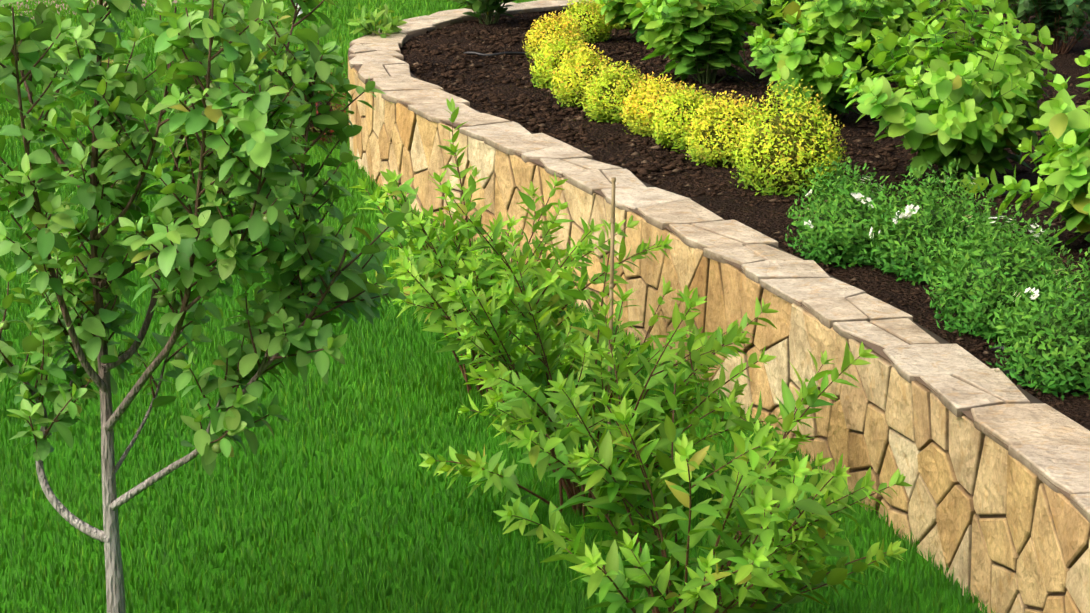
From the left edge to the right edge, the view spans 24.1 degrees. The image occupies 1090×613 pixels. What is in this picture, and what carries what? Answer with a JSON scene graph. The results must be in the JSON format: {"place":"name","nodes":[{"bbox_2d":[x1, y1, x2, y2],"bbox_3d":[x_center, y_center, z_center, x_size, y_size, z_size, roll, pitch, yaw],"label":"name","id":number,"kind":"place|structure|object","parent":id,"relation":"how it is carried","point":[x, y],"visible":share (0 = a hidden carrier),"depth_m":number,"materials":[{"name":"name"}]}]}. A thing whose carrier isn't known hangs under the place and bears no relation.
{"place":"outdoors","nodes":[
{"label":"outdoors","id":0,"kind":"place"},
{"bbox_2d":[0,0,994,612],"bbox_3d":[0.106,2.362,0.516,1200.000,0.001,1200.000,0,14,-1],"label":"lawn ground","id":1,"kind":"structure","parent":0,"point":[328,556],"depth_m":7.53,"materials":[{"name":"green plant"}]},
{"bbox_2d":[3,0,197,18],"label":"garden path pavers","id":2,"kind":"object","parent":1,"relation":"on","point":[175,1],"visible":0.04,"depth_m":18.89,"materials":[{"name":"beige"}]},
{"bbox_2d":[0,0,418,612],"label":"tree","id":3,"kind":"object","parent":1,"relation":"on","point":[246,102],"visible":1,"depth_m":5.99,"materials":[{"name":"green plant"}]},
{"bbox_2d":[277,47,349,146],"bbox_3d":[-1.245,-1.106,13.493,0.572,0.496,0.912,0,14,-1],"label":"shrub","id":4,"kind":"object","parent":1,"relation":"on","point":[312,128],"visible":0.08,"depth_m":13.36,"materials":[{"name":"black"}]},
{"bbox_2d":[347,3,407,37],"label":"hosta plant","id":5,"kind":"object","parent":1,"relation":"on","point":[386,24],"visible":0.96,"depth_m":13.76,"materials":[{"name":"green plant"}]},
{"bbox_2d":[348,98,672,396],"bbox_3d":[-0.266,-0.201,8.724,0.989,1.010,1.384,-8,16,-28],"label":"leafy shrub","id":6,"kind":"object","parent":1,"relation":"on","point":[425,290],"visible":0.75,"depth_m":8.53,"materials":[{"name":"green plant"}]},
{"bbox_2d":[605,177,615,517],"bbox_3d":[0.189,0.140,7.364,0.026,1.040,0.016,0,14,-1],"label":"bamboo stake","id":7,"kind":"object","parent":1,"relation":"on","point":[612,221],"visible":0.46,"depth_m":7.30,"materials":[{"name":"brown"}]},
{"bbox_2d":[419,179,802,521],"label":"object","id":8,"kind":"object","parent":1,"relation":"on","point":[517,376],"visible":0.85,"depth_m":7.35,"materials":[{"name":"green plant"}]},
{"bbox_2d":[493,301,911,612],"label":"leafy shrub","id":9,"kind":"object","parent":1,"relation":"on","point":[761,554],"visible":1,"depth_m":6.21,"materials":[{"name":"green plant"}]},
{"bbox_2d":[348,57,1089,612],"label":"retaining wall stones","id":10,"kind":"object","parent":1,"relation":"on","point":[1036,541],"visible":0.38,"depth_m":7.76,"materials":[{"name":"beige stone"}]},
{"bbox_2d":[349,0,1089,522],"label":"wall cap","id":11,"kind":"object","parent":10,"relation":"on","point":[1049,444],"visible":0.83,"depth_m":8.31,"materials":[{"name":"beige stone"}]},
{"bbox_2d":[363,116,1088,610],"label":"wall mortar","id":12,"kind":"object","parent":1,"relation":"on","point":[827,438],"visible":0.02,"depth_m":7.63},
{"bbox_2d":[348,4,1085,512],"bbox_3d":[1.966,-0.442,10.334,5.881,0.291,12.349,0,14,-1],"label":"joint","id":13,"kind":"object","parent":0,"point":[868,344],"visible":0.15,"depth_m":8.34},
{"bbox_2d":[401,0,1089,430],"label":"soil bed","id":14,"kind":"object","parent":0,"point":[1069,68],"depth_m":10.55,"materials":[{"name":"brown soil"}]},
{"bbox_2d":[447,0,514,24],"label":"shrub","id":15,"kind":"object","parent":14,"relation":"on","point":[487,8],"visible":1,"depth_m":14.42,"materials":[{"name":"green plant"}]},
{"bbox_2d":[522,11,585,60],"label":"yellow shrub","id":16,"kind":"object","parent":14,"relation":"on","point":[552,28],"visible":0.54,"depth_m":13.03,"materials":[{"name":"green plant"}]},
{"bbox_2d":[529,31,592,88],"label":"yellow shrub","id":17,"kind":"object","parent":14,"relation":"on","point":[550,56],"visible":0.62,"depth_m":12.20,"materials":[{"name":"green plant"}]},
{"bbox_2d":[550,42,615,109],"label":"yellow shrub","id":18,"kind":"object","parent":14,"relation":"on","point":[573,80],"visible":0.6,"depth_m":11.70,"materials":[{"name":"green plant"}]},
{"bbox_2d":[559,0,612,42],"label":"yellow shrub","id":19,"kind":"object","parent":14,"relation":"on","point":[592,24],"visible":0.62,"depth_m":13.70,"materials":[{"name":"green plant"}]},
{"bbox_2d":[581,60,646,123],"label":"yellow shrub","id":20,"kind":"object","parent":14,"relation":"on","point":[607,95],"visible":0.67,"depth_m":11.28,"materials":[{"name":"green plant"}]},
{"bbox_2d":[592,0,637,29],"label":"gold spirea","id":21,"kind":"object","parent":14,"relation":"on","point":[617,26],"visible":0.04,"depth_m":14.24,"materials":[{"name":"green plant"}]},
{"bbox_2d":[594,0,662,41],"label":"hydrangea shrub","id":22,"kind":"object","parent":14,"relation":"on","point":[619,10],"visible":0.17,"depth_m":13.65,"materials":[{"name":"green plant"}]},
{"bbox_2d":[619,72,694,137],"bbox_3d":[0.489,-0.866,11.026,0.338,0.285,0.315,0,14,-1],"label":"yellow shrub","id":23,"kind":"object","parent":14,"relation":"on","point":[640,118],"visible":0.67,"depth_m":10.96,"materials":[{"name":"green plant"}]},
{"bbox_2d":[650,83,717,153],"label":"yellow shrub","id":24,"kind":"object","parent":14,"relation":"on","point":[673,125],"visible":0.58,"depth_m":10.66,"materials":[{"name":"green plant"}]},
{"bbox_2d":[624,0,783,83],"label":"hydrangea shrub","id":25,"kind":"object","parent":14,"relation":"on","point":[694,37],"visible":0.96,"depth_m":12.27,"materials":[{"name":"green plant"}]},
{"bbox_2d":[684,90,765,167],"bbox_3d":[0.741,-0.718,10.382,0.347,0.326,0.336,0,14,-1],"label":"yellow shrub","id":26,"kind":"object","parent":14,"relation":"on","point":[711,146],"visible":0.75,"depth_m":10.31,"materials":[{"name":"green plant"}]},
{"bbox_2d":[399,0,1089,428],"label":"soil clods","id":27,"kind":"object","parent":14,"relation":"on","point":[647,168],"visible":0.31,"depth_m":11.51,"materials":[{"name":"brown soil"}]},
{"bbox_2d":[463,49,1043,374],"bbox_3d":[1.331,-0.616,10.488,2.095,0.022,6.493,-3,14,-13],"label":"drip irrigation hose","id":28,"kind":"object","parent":14,"relation":"on","point":[1005,372],"visible":0.25,"depth_m":13.26,"materials":[{"name":"black"}]},
{"bbox_2d":[745,0,812,39],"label":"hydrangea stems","id":29,"kind":"object","parent":14,"relation":"on","point":[775,21],"visible":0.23,"depth_m":13.63,"materials":[{"name":"green plant"}]},
{"bbox_2d":[728,77,847,196],"bbox_3d":[0.939,-0.657,9.841,0.464,0.446,0.447,0,14,-1],"label":"yellow shrub","id":30,"kind":"object","parent":14,"relation":"on","point":[783,152],"visible":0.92,"depth_m":9.75,"materials":[{"name":"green plant"}]},
{"bbox_2d":[744,0,926,124],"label":"hydrangea shrub","id":31,"kind":"object","parent":14,"relation":"on","point":[831,28],"visible":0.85,"depth_m":11.10,"materials":[{"name":"green plant"}]},
{"bbox_2d":[785,154,905,268],"bbox_3d":[1.030,-0.322,8.697,0.435,0.376,0.518,0,14,-1],"label":"shrub","id":32,"kind":"object","parent":14,"relation":"on","point":[834,233],"visible":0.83,"depth_m":8.59,"materials":[{"name":"green plant"}]},
{"bbox_2d":[794,0,1008,76],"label":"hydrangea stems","id":33,"kind":"object","parent":14,"relation":"on","point":[907,8],"visible":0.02,"depth_m":12.38,"materials":[{"name":"green plant"}]},
{"bbox_2d":[863,158,1002,285],"bbox_3d":[1.291,-0.277,8.428,0.473,0.414,0.523,0,14,-1],"label":"shrub","id":34,"kind":"object","parent":14,"relation":"on","point":[908,246],"visible":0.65,"depth_m":8.35,"materials":[{"name":"green plant"}]},
{"bbox_2d":[825,0,1056,186],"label":"hydrangea shrub","id":35,"kind":"object","parent":14,"relation":"on","point":[978,105],"visible":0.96,"depth_m":9.73,"materials":[{"name":"green plant"}]},
{"bbox_2d":[923,200,1076,341],"bbox_3d":[1.382,-0.104,7.756,0.468,0.443,0.521,0,14,-1],"label":"shrub","id":36,"kind":"object","parent":14,"relation":"on","point":[982,290],"visible":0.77,"depth_m":7.67,"materials":[{"name":"green plant"}]},
{"bbox_2d":[959,49,1089,244],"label":"hydrangea shrub","id":37,"kind":"object","parent":14,"relation":"on","point":[1065,161],"visible":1,"depth_m":8.71,"materials":[{"name":"green plant"}]},
{"bbox_2d":[981,0,1089,53],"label":"shrub","id":38,"kind":"object","parent":14,"relation":"on","point":[1049,13],"visible":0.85,"depth_m":13.29,"materials":[{"name":"green plant"}]},
{"bbox_2d":[985,247,1089,399],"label":"shrub","id":39,"kind":"object","parent":14,"relation":"on","point":[1054,344],"visible":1,"depth_m":7.09,"materials":[{"name":"green plant"}]}
]}

